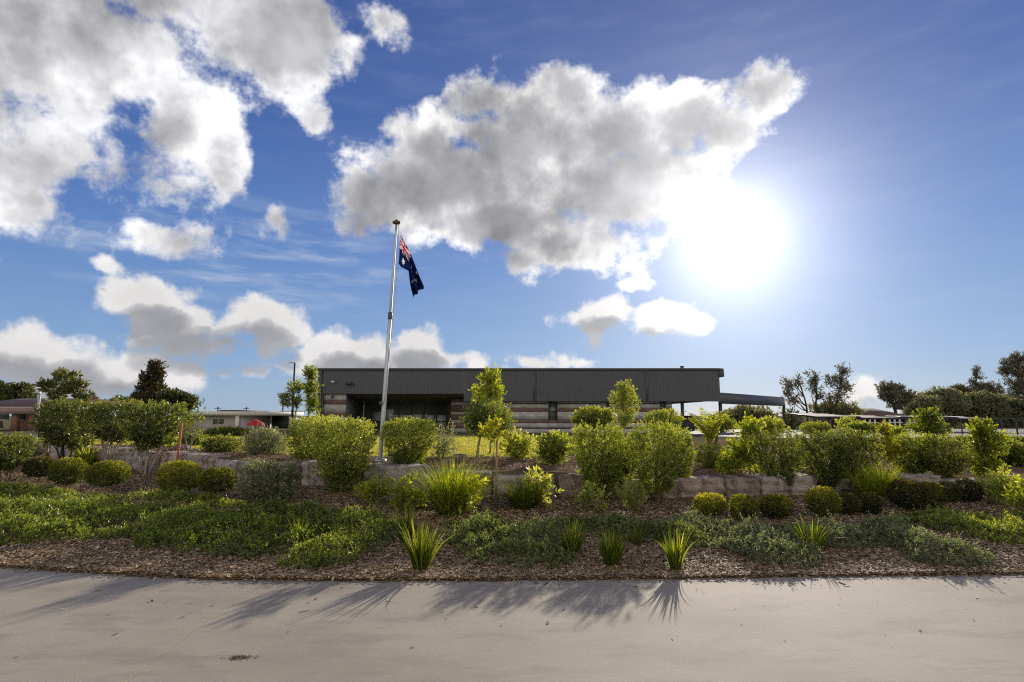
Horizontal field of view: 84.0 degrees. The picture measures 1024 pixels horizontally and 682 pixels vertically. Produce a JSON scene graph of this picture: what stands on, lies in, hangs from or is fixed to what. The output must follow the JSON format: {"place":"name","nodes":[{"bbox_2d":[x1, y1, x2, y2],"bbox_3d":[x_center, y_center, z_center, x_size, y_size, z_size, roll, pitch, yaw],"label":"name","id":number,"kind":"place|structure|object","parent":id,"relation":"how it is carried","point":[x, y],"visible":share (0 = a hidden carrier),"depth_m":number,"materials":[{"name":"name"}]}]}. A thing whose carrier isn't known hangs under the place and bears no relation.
{"place":"outdoors","nodes":[
{"label":"outdoors","id":0,"kind":"place"},
{"bbox_2d":[5,435,654,456],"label":"lawn","id":1,"kind":"structure","parent":0,"point":[532,446],"depth_m":16.91,"materials":[{"name":"green plant"}]},
{"bbox_2d":[299,364,323,435],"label":"young tree","id":2,"kind":"object","parent":1,"relation":"on","point":[310,390],"visible":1,"depth_m":29.79,"materials":[{"name":"green plant"}]},
{"bbox_2d":[468,362,506,453],"bbox_3d":[-0.578,1.599,13.393,0.975,2.209,1.000,0,-8,0],"label":"young tree","id":3,"kind":"object","parent":1,"relation":"on","point":[490,378],"visible":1,"depth_m":13.37,"materials":[{"name":"green plant"}]},
{"bbox_2d":[568,405,614,444],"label":"domed shrub","id":4,"kind":"object","parent":1,"relation":"on","point":[588,415],"visible":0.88,"depth_m":16.55,"materials":[{"name":"green plant"}]},
{"bbox_2d":[608,379,640,436],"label":"young tree","id":5,"kind":"object","parent":1,"relation":"on","point":[623,400],"visible":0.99,"depth_m":20.77,"materials":[{"name":"green plant"}]},
{"bbox_2d":[0,567,1023,681],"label":"path","id":6,"kind":"structure","parent":0,"point":[360,631],"depth_m":4.28,"materials":[{"name":"concrete"}]},
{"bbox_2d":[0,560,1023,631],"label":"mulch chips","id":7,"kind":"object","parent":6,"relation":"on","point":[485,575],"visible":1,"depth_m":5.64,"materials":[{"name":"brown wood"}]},
{"bbox_2d":[0,416,1023,580],"bbox_3d":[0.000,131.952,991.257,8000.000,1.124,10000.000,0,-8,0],"label":"ground","id":8,"kind":"structure","parent":0,"point":[6,428],"depth_m":24.38,"materials":[{"name":"brown soil"}]},
{"bbox_2d":[0,381,37,399],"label":"tree","id":9,"kind":"object","parent":8,"relation":"on","point":[19,390],"visible":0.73,"depth_m":86.48,"materials":[{"name":"green plant"}]},
{"bbox_2d":[20,455,56,481],"bbox_3d":[-10.232,2.797,12.313,0.680,0.639,0.642,0,-8,0],"label":"topiary ball","id":10,"kind":"object","parent":8,"relation":"on","point":[37,468],"visible":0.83,"depth_m":12.17,"materials":[{"name":"green plant"}]},
{"bbox_2d":[32,366,95,423],"bbox_3d":[-31.291,4.194,39.678,3.958,4.964,2.317,0,-8,0],"label":"tree","id":11,"kind":"object","parent":8,"relation":"on","point":[72,386],"visible":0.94,"depth_m":39.65,"materials":[{"name":"green plant"}]},
{"bbox_2d":[0,397,137,430],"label":"house","id":12,"kind":"structure","parent":8,"relation":"on","point":[19,409],"depth_m":52.48,"materials":[{"name":"brown metal"}]},
{"bbox_2d":[130,358,169,427],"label":"tree","id":13,"kind":"object","parent":8,"relation":"on","point":[151,381],"visible":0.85,"depth_m":79.04,"materials":[{"name":"green plant"}]},
{"bbox_2d":[155,387,204,425],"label":"tree","id":14,"kind":"object","parent":8,"relation":"on","point":[172,395],"visible":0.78,"depth_m":70.93,"materials":[{"name":"green plant"}]},
{"bbox_2d":[186,410,303,428],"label":"pavilion","id":15,"kind":"structure","parent":8,"relation":"on","point":[242,418],"depth_m":62.37,"materials":[{"name":"white tile"}]},
{"bbox_2d":[277,377,306,419],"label":"young tree","id":16,"kind":"object","parent":8,"relation":"on","point":[298,399],"visible":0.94,"depth_m":35.76,"materials":[{"name":"green plant"}]},
{"bbox_2d":[434,463,488,514],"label":"leafy shrub","id":17,"kind":"object","parent":8,"relation":"on","point":[469,501],"visible":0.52,"depth_m":8.26,"materials":[{"name":"green plant"}]},
{"bbox_2d":[0,462,1023,580],"bbox_3d":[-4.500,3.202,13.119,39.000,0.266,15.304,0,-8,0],"label":"mulch bed","id":18,"kind":"object","parent":8,"relation":"on","point":[436,515],"visible":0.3,"depth_m":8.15,"materials":[{"name":"brown wood"}]},
{"bbox_2d":[0,431,43,482],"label":"shrub","id":19,"kind":"object","parent":18,"relation":"on","point":[10,463],"visible":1,"depth_m":12.03,"materials":[{"name":"green plant"}]},
{"bbox_2d":[46,456,87,488],"bbox_3d":[-8.700,2.599,11.112,0.674,0.719,0.679,0,-8,0],"label":"topiary ball","id":20,"kind":"object","parent":18,"relation":"on","point":[67,475],"visible":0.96,"depth_m":10.99,"materials":[{"name":"green plant"}]},
{"bbox_2d":[26,396,109,459],"bbox_3d":[-12.122,2.508,15.558,1.789,1.946,1.668,0,-8,0],"label":"clipped tree","id":21,"kind":"object","parent":18,"relation":"on","point":[61,437],"visible":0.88,"depth_m":15.30,"materials":[{"name":"green plant"}]},
{"bbox_2d":[82,460,131,493],"bbox_3d":[-7.604,2.576,10.685,0.728,0.693,0.739,0,-8,0],"label":"topiary ball","id":22,"kind":"object","parent":18,"relation":"on","point":[114,475],"visible":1,"depth_m":10.57,"materials":[{"name":"green plant"}]},
{"bbox_2d":[81,396,143,466],"bbox_3d":[-10.489,2.415,15.009,1.344,1.940,1.322,0,-8,0],"label":"clipped tree","id":23,"kind":"object","parent":18,"relation":"on","point":[106,433],"visible":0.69,"depth_m":14.80,"materials":[{"name":"green plant"}]},
{"bbox_2d":[0,486,239,544],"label":"ground cover","id":24,"kind":"object","parent":18,"relation":"on","point":[22,514],"visible":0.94,"depth_m":8.00,"materials":[{"name":"green plant"}]},
{"bbox_2d":[0,478,246,508],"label":"ground cover","id":25,"kind":"object","parent":18,"relation":"on","point":[39,490],"visible":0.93,"depth_m":10.04,"materials":[{"name":"green plant"}]},
{"bbox_2d":[113,398,193,473],"bbox_3d":[-8.631,2.297,13.700,1.553,1.898,1.436,0,-8,0],"label":"clipped tree","id":26,"kind":"object","parent":18,"relation":"on","point":[153,436],"visible":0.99,"depth_m":13.52,"materials":[{"name":"green plant"}]},
{"bbox_2d":[154,459,203,492],"bbox_3d":[-5.912,2.459,10.082,0.773,0.722,0.778,0,-8,0],"label":"topiary ball","id":27,"kind":"object","parent":18,"relation":"on","point":[164,477],"visible":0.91,"depth_m":9.96,"materials":[{"name":"green plant"}]},
{"bbox_2d":[196,466,237,499],"bbox_3d":[-4.948,2.427,9.557,0.628,0.653,0.628,0,-8,0],"label":"topiary ball","id":28,"kind":"object","parent":18,"relation":"on","point":[225,481],"visible":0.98,"depth_m":9.47,"materials":[{"name":"green plant"}]},
{"bbox_2d":[128,494,354,559],"bbox_3d":[-3.422,2.380,7.574,2.624,0.491,2.351,-3,-8,20],"label":"ground cover","id":29,"kind":"object","parent":18,"relation":"on","point":[240,520],"visible":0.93,"depth_m":7.11,"materials":[{"name":"green plant"}]},
{"bbox_2d":[230,457,304,505],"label":"shrub","id":30,"kind":"object","parent":18,"relation":"on","point":[274,479],"visible":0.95,"depth_m":9.15,"materials":[{"name":"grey plant"}]},
{"bbox_2d":[276,502,398,569],"bbox_3d":[-1.994,2.303,7.016,1.210,0.550,2.311,0,-8,0],"label":"ground cover","id":31,"kind":"object","parent":18,"relation":"on","point":[375,520],"visible":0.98,"depth_m":6.58,"materials":[{"name":"green plant"}]},
{"bbox_2d":[307,414,377,493],"bbox_3d":[-2.997,2.067,10.324,1.225,1.474,1.140,0,-8,0],"label":"shrub","id":32,"kind":"object","parent":18,"relation":"on","point":[341,470],"visible":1,"depth_m":10.13,"materials":[{"name":"green plant"}]},
{"bbox_2d":[352,470,400,506],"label":"leafy shrub","id":33,"kind":"object","parent":18,"relation":"on","point":[382,490],"visible":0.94,"depth_m":9.09,"materials":[{"name":"green plant"}]},
{"bbox_2d":[387,470,429,511],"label":"leafy shrub","id":34,"kind":"object","parent":18,"relation":"on","point":[403,492],"visible":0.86,"depth_m":8.60,"materials":[{"name":"green plant"}]},
{"bbox_2d":[390,518,453,570],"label":"grass tuft","id":35,"kind":"object","parent":18,"relation":"on","point":[421,554],"visible":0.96,"depth_m":5.92,"materials":[{"name":"green plant"}]},
{"bbox_2d":[386,453,521,515],"bbox_3d":[-0.915,2.160,8.637,2.162,0.923,2.432,-3,-8,25],"label":"grass tuft","id":36,"kind":"object","parent":18,"relation":"on","point":[440,497],"visible":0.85,"depth_m":8.25,"materials":[{"name":"green plant"}]},
{"bbox_2d":[441,507,576,569],"bbox_3d":[-0.106,2.308,6.886,1.672,0.495,2.130,0,-8,0],"label":"ground cover","id":37,"kind":"object","parent":18,"relation":"on","point":[498,525],"visible":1,"depth_m":6.67,"materials":[{"name":"green plant"}]},
{"bbox_2d":[485,473,563,510],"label":"grass tuft","id":38,"kind":"object","parent":18,"relation":"on","point":[520,502],"visible":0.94,"depth_m":8.59,"materials":[{"name":"green plant"}]},
{"bbox_2d":[520,464,563,507],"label":"leafy shrub","id":39,"kind":"object","parent":18,"relation":"on","point":[544,482],"visible":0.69,"depth_m":8.81,"materials":[{"name":"green plant"}]},
{"bbox_2d":[551,518,600,553],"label":"grass tuft","id":40,"kind":"object","parent":18,"relation":"on","point":[577,537],"visible":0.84,"depth_m":6.48,"materials":[{"name":"green plant"}]},
{"bbox_2d":[572,480,611,512],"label":"leafy shrub","id":41,"kind":"object","parent":18,"relation":"on","point":[599,493],"visible":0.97,"depth_m":8.38,"materials":[{"name":"green plant"}]},
{"bbox_2d":[568,419,631,500],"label":"shrub","id":42,"kind":"object","parent":18,"relation":"on","point":[587,466],"visible":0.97,"depth_m":9.23,"materials":[{"name":"green plant"}]},
{"bbox_2d":[590,524,642,565],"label":"grass tuft","id":43,"kind":"object","parent":18,"relation":"on","point":[611,555],"visible":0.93,"depth_m":6.02,"materials":[{"name":"green plant"}]},
{"bbox_2d":[529,509,720,548],"bbox_3d":[1.410,2.385,7.417,2.378,0.368,1.032,-4,-8,28],"label":"ground cover","id":44,"kind":"object","parent":18,"relation":"on","point":[609,518],"visible":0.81,"depth_m":7.18,"materials":[{"name":"green plant"}]},
{"bbox_2d":[626,418,687,502],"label":"shrub","id":45,"kind":"object","parent":18,"relation":"on","point":[659,488],"visible":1,"depth_m":9.13,"materials":[{"name":"green plant"}]},
{"bbox_2d":[653,527,697,570],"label":"grass tuft","id":46,"kind":"object","parent":18,"relation":"on","point":[675,560],"visible":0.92,"depth_m":5.85,"materials":[{"name":"green plant"}]},
{"bbox_2d":[670,506,824,569],"bbox_3d":[2.730,2.319,6.929,1.354,0.462,2.238,4,-9,-30],"label":"ground cover","id":47,"kind":"object","parent":18,"relation":"on","point":[776,541],"visible":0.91,"depth_m":6.61,"materials":[{"name":"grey plant"}]},
{"bbox_2d":[757,492,794,519],"bbox_3d":[3.767,2.371,8.086,0.493,0.430,0.502,0,-8,0],"label":"topiary ball","id":48,"kind":"object","parent":18,"relation":"on","point":[779,503],"visible":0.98,"depth_m":8.01,"materials":[{"name":"green plant"}]},
{"bbox_2d":[781,512,848,547],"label":"grass tuft","id":49,"kind":"object","parent":18,"relation":"on","point":[814,536],"visible":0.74,"depth_m":6.69,"materials":[{"name":"green plant"}]},
{"bbox_2d":[765,509,875,550],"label":"ground cover","id":50,"kind":"object","parent":18,"relation":"on","point":[852,531],"visible":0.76,"depth_m":6.97,"materials":[{"name":"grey plant"}]},
{"bbox_2d":[804,485,842,518],"bbox_3d":[4.449,2.314,8.111,0.502,0.511,0.503,0,-8,0],"label":"topiary ball","id":51,"kind":"object","parent":18,"relation":"on","point":[819,507],"visible":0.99,"depth_m":8.04,"materials":[{"name":"green plant"}]},
{"bbox_2d":[797,428,856,489],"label":"shrub","id":52,"kind":"object","parent":18,"relation":"on","point":[824,463],"visible":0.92,"depth_m":10.04,"materials":[{"name":"green plant"}]},
{"bbox_2d":[833,464,893,496],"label":"grass tuft","id":53,"kind":"object","parent":18,"relation":"on","point":[867,485],"visible":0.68,"depth_m":9.37,"materials":[{"name":"green plant"}]},
{"bbox_2d":[847,458,923,496],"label":"grass tuft","id":54,"kind":"object","parent":18,"relation":"on","point":[889,477],"visible":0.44,"depth_m":9.63,"materials":[{"name":"green plant"}]},
{"bbox_2d":[884,478,937,510],"bbox_3d":[6.136,2.393,8.784,0.641,0.541,0.626,0,-8,0],"label":"topiary ball","id":55,"kind":"object","parent":18,"relation":"on","point":[905,485],"visible":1,"depth_m":8.67,"materials":[{"name":"green plant"}]},
{"bbox_2d":[847,508,998,568],"bbox_3d":[4.743,2.312,6.771,1.138,0.467,1.780,2,-8,-14],"label":"ground cover","id":56,"kind":"object","parent":18,"relation":"on","point":[917,535],"visible":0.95,"depth_m":6.41,"materials":[{"name":"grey plant"}]},
{"bbox_2d":[883,503,1023,543],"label":"ground cover","id":57,"kind":"object","parent":18,"relation":"on","point":[963,518],"visible":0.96,"depth_m":7.55,"materials":[{"name":"green plant"}]},
{"bbox_2d":[972,464,1023,505],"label":"leafy shrub","id":58,"kind":"object","parent":18,"relation":"on","point":[993,491],"visible":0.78,"depth_m":9.10,"materials":[{"name":"green plant"}]},
{"bbox_2d":[3,442,1023,498],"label":"retaining wall","id":59,"kind":"structure","parent":8,"relation":"on","point":[731,485],"depth_m":10.15,"materials":[{"name":"stone"}]},
{"bbox_2d":[315,366,723,432],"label":"hall","id":60,"kind":"structure","parent":8,"relation":"on","point":[544,400],"depth_m":41.97,"materials":[{"name":"metal"}]},
{"bbox_2d":[26,439,1023,477],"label":"raised mulch bed","id":61,"kind":"object","parent":8,"relation":"on","point":[1018,470],"visible":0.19,"depth_m":11.59,"materials":[{"name":"brown wood"}]},
{"bbox_2d":[200,433,240,452],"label":"shrub","id":62,"kind":"object","parent":61,"relation":"on","point":[226,443],"visible":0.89,"depth_m":14.21,"materials":[{"name":"green plant"}]},
{"bbox_2d":[237,422,288,454],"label":"shrub","id":63,"kind":"object","parent":61,"relation":"on","point":[268,439],"visible":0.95,"depth_m":13.42,"materials":[{"name":"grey plant"}]},
{"bbox_2d":[282,413,352,459],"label":"shrub","id":64,"kind":"object","parent":61,"relation":"on","point":[302,439],"visible":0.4,"depth_m":12.10,"materials":[{"name":"green plant"}]},
{"bbox_2d":[374,219,400,461],"bbox_3d":[-2.649,-0.070,12.113,0.427,5.235,0.259,0,-8,0],"label":"flagpole","id":65,"kind":"object","parent":61,"relation":"on","point":[396,222],"visible":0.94,"depth_m":12.06,"materials":[{"name":"metal"}]},
{"bbox_2d":[399,235,423,297],"bbox_3d":[-2.172,-1.632,12.089,0.592,1.517,0.276,-1,-8,9],"label":"flag","id":66,"kind":"object","parent":65,"relation":"attached to","point":[406,261],"visible":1,"depth_m":12.15,"materials":[{"name":"fabric"}]},
{"bbox_2d":[378,415,438,464],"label":"shrub","id":67,"kind":"object","parent":61,"relation":"on","point":[421,445],"visible":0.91,"depth_m":11.08,"materials":[{"name":"green plant"}]},
{"bbox_2d":[428,418,462,458],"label":"shrub","id":68,"kind":"object","parent":61,"relation":"on","point":[442,451],"visible":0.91,"depth_m":12.54,"materials":[{"name":"green plant"}]},
{"bbox_2d":[459,399,517,457],"bbox_3d":[-0.469,1.941,12.420,1.270,1.350,1.324,4,-8,-27],"label":"young tree","id":69,"kind":"object","parent":61,"relation":"on","point":[481,413],"visible":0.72,"depth_m":12.31,"materials":[{"name":"green plant"}]},
{"bbox_2d":[498,425,537,459],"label":"leafy shrub","id":70,"kind":"object","parent":61,"relation":"on","point":[514,441],"visible":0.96,"depth_m":12.31,"materials":[{"name":"green plant"}]},
{"bbox_2d":[532,429,572,464],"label":"leafy shrub","id":71,"kind":"object","parent":61,"relation":"on","point":[551,447],"visible":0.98,"depth_m":11.27,"materials":[{"name":"green plant"}]},
{"bbox_2d":[644,407,683,445],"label":"domed shrub","id":72,"kind":"object","parent":61,"relation":"on","point":[662,416],"visible":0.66,"depth_m":16.65,"materials":[{"name":"green plant"}]},
{"bbox_2d":[662,424,697,478],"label":"shrub","id":73,"kind":"object","parent":61,"relation":"on","point":[686,461],"visible":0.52,"depth_m":9.75,"materials":[{"name":"green plant"}]},
{"bbox_2d":[693,441,724,468],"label":"shrub","id":74,"kind":"object","parent":61,"relation":"on","point":[706,459],"visible":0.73,"depth_m":11.29,"materials":[{"name":"green plant"}]},
{"bbox_2d":[683,407,736,457],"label":"frond plant","id":75,"kind":"object","parent":61,"relation":"on","point":[709,427],"visible":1,"depth_m":12.75,"materials":[{"name":"green plant"}]},
{"bbox_2d":[715,449,752,473],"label":"leafy shrub","id":76,"kind":"object","parent":61,"relation":"on","point":[731,461],"visible":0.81,"depth_m":10.55,"materials":[{"name":"green plant"}]},
{"bbox_2d":[723,411,766,473],"bbox_3d":[4.465,2.021,10.875,0.842,1.375,0.826,-4,-8,25],"label":"young tree","id":77,"kind":"object","parent":61,"relation":"on","point":[748,428],"visible":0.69,"depth_m":10.76,"materials":[{"name":"green plant"}]},
{"bbox_2d":[871,419,903,472],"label":"young tree","id":78,"kind":"object","parent":61,"relation":"on","point":[886,432],"visible":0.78,"depth_m":10.96,"materials":[{"name":"green plant"}]},
{"bbox_2d":[886,430,942,473],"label":"shrub","id":79,"kind":"object","parent":61,"relation":"on","point":[907,460],"visible":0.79,"depth_m":10.92,"materials":[{"name":"green plant"}]},
{"bbox_2d":[904,407,953,438],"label":"young tree","id":80,"kind":"object","parent":61,"relation":"on","point":[927,420],"visible":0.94,"depth_m":14.72,"materials":[{"name":"green plant"}]},
{"bbox_2d":[909,432,980,477],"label":"shrub","id":81,"kind":"object","parent":61,"relation":"on","point":[951,461],"visible":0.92,"depth_m":10.69,"materials":[{"name":"green plant"}]},
{"bbox_2d":[964,416,1012,477],"bbox_3d":[9.036,2.041,10.823,0.805,1.236,0.889,4,-9,-30],"label":"young tree","id":82,"kind":"object","parent":61,"relation":"on","point":[981,433],"visible":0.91,"depth_m":10.74,"materials":[{"name":"green plant"}]},
{"bbox_2d":[992,432,1023,466],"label":"leafy shrub","id":83,"kind":"object","parent":61,"relation":"on","point":[1015,457],"visible":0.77,"depth_m":12.26,"materials":[{"name":"green plant"}]},
{"bbox_2d":[614,476,648,512],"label":"shrub","id":84,"kind":"object","parent":8,"relation":"on","point":[633,503],"visible":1,"depth_m":8.47,"materials":[{"name":"green plant"}]},
{"bbox_2d":[693,492,726,515],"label":"topiary ball","id":85,"kind":"object","parent":8,"relation":"on","point":[720,505],"visible":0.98,"depth_m":8.26,"materials":[{"name":"green plant"}]},
{"bbox_2d":[680,393,786,432],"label":"covered walkway","id":86,"kind":"structure","parent":8,"relation":"on","point":[733,398],"depth_m":45.96,"materials":[{"name":"metal"}]},
{"bbox_2d":[728,493,759,520],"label":"topiary ball","id":87,"kind":"object","parent":8,"relation":"on","point":[746,509],"visible":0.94,"depth_m":7.92,"materials":[{"name":"green plant"}]},
{"bbox_2d":[714,404,781,426],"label":"tree","id":88,"kind":"object","parent":8,"relation":"on","point":[758,412],"visible":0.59,"depth_m":63.73,"materials":[{"name":"green plant"}]},
{"bbox_2d":[750,427,811,485],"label":"shrub","id":89,"kind":"object","parent":8,"relation":"on","point":[772,466],"visible":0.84,"depth_m":10.01,"materials":[{"name":"green plant"}]},
{"bbox_2d":[779,372,808,421],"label":"tree","id":90,"kind":"object","parent":8,"relation":"on","point":[789,386],"visible":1,"depth_m":61.69,"materials":[{"name":"green plant"}]},
{"bbox_2d":[807,398,868,428],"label":"tree","id":91,"kind":"object","parent":8,"relation":"on","point":[842,409],"visible":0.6,"depth_m":67.06,"materials":[{"name":"green plant"}]},
{"bbox_2d":[821,361,856,422],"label":"tree","id":92,"kind":"object","parent":8,"relation":"on","point":[839,385],"visible":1,"depth_m":63.60,"materials":[{"name":"green plant"}]},
{"bbox_2d":[824,425,886,487],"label":"shrub","id":93,"kind":"object","parent":8,"relation":"on","point":[862,442],"visible":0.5,"depth_m":10.20,"materials":[{"name":"green plant"}]},
{"bbox_2d":[856,491,884,514],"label":"topiary ball","id":94,"kind":"object","parent":8,"relation":"on","point":[872,500],"visible":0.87,"depth_m":8.34,"materials":[{"name":"green plant"}]},
{"bbox_2d":[874,380,920,412],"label":"tree","id":95,"kind":"object","parent":8,"relation":"on","point":[899,397],"visible":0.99,"depth_m":87.00,"materials":[{"name":"green plant"}]},
{"bbox_2d":[901,392,944,425],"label":"tree","id":96,"kind":"object","parent":8,"relation":"on","point":[925,401],"visible":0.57,"depth_m":90.90,"materials":[{"name":"green plant"}]},
{"bbox_2d":[917,385,973,426],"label":"tree","id":97,"kind":"object","parent":8,"relation":"on","point":[955,403],"visible":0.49,"depth_m":93.79,"materials":[{"name":"green plant"}]},
{"bbox_2d":[953,478,986,501],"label":"topiary ball","id":98,"kind":"object","parent":8,"relation":"on","point":[969,486],"visible":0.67,"depth_m":9.29,"materials":[{"name":"green plant"}]},
{"bbox_2d":[955,390,1016,426],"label":"tree","id":99,"kind":"object","parent":8,"relation":"on","point":[988,404],"visible":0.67,"depth_m":92.94,"materials":[{"name":"green plant"}]},
{"bbox_2d":[996,350,1023,396],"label":"pine tree","id":100,"kind":"object","parent":8,"relation":"on","point":[1015,367],"visible":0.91,"depth_m":99.58,"materials":[{"name":"green plant"}]},
{"bbox_2d":[1000,475,1023,517],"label":"leafy shrub","id":101,"kind":"object","parent":8,"relation":"on","point":[1012,489],"visible":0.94,"depth_m":8.24,"materials":[{"name":"green plant"}]},
{"bbox_2d":[0,0,1023,415],"label":"sky","id":102,"kind":"structure","parent":0,"point":[758,191],"materials":[{"name":"blue"}]},
{"bbox_2d":[677,429,1023,437],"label":"car park","id":103,"kind":"structure","parent":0,"point":[737,431],"depth_m":40.13,"materials":[{"name":"grey asphalt"}]},
{"bbox_2d":[810,408,914,427],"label":"house","id":104,"kind":"structure","parent":0,"point":[878,412],"depth_m":75.25,"materials":[{"name":"brown tile"}]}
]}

